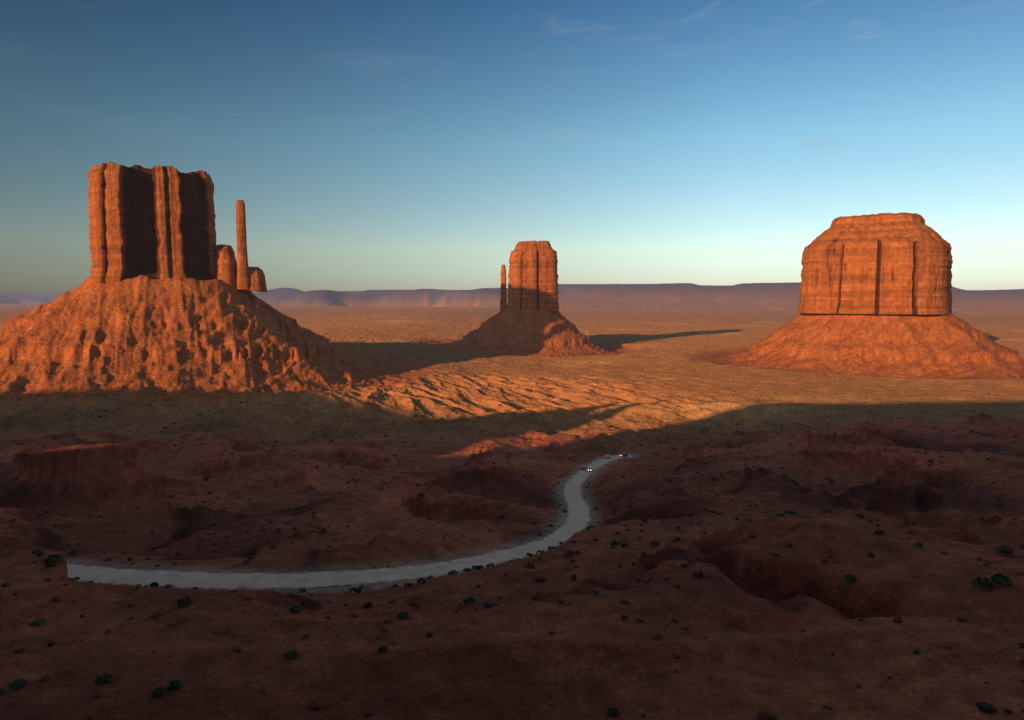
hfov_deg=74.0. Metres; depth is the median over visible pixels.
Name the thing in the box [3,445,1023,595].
scrub
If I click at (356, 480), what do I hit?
scrub
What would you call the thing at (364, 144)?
sky
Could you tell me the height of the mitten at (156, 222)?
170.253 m
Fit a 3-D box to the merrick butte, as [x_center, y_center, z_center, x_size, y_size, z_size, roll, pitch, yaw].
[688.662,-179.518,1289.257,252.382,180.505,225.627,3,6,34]
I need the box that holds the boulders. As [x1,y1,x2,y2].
[3,426,1023,719]
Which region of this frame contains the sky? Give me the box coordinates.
[0,0,1023,294]
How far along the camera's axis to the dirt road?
134.26 m
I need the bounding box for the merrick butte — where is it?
[797,212,952,313]
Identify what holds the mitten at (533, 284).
on the ground
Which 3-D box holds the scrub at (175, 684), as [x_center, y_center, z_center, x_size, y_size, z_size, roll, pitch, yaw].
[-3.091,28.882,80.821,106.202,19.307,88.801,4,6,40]
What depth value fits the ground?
235.18 m
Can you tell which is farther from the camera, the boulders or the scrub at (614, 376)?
the scrub at (614, 376)
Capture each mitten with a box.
[87,162,266,291]
[500,240,558,311]
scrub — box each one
[0,388,1022,482]
[0,534,1023,719]
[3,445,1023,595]
[4,335,1013,412]
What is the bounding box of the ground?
[0,275,1023,719]
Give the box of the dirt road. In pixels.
[67,455,633,589]
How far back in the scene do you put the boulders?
77.29 m

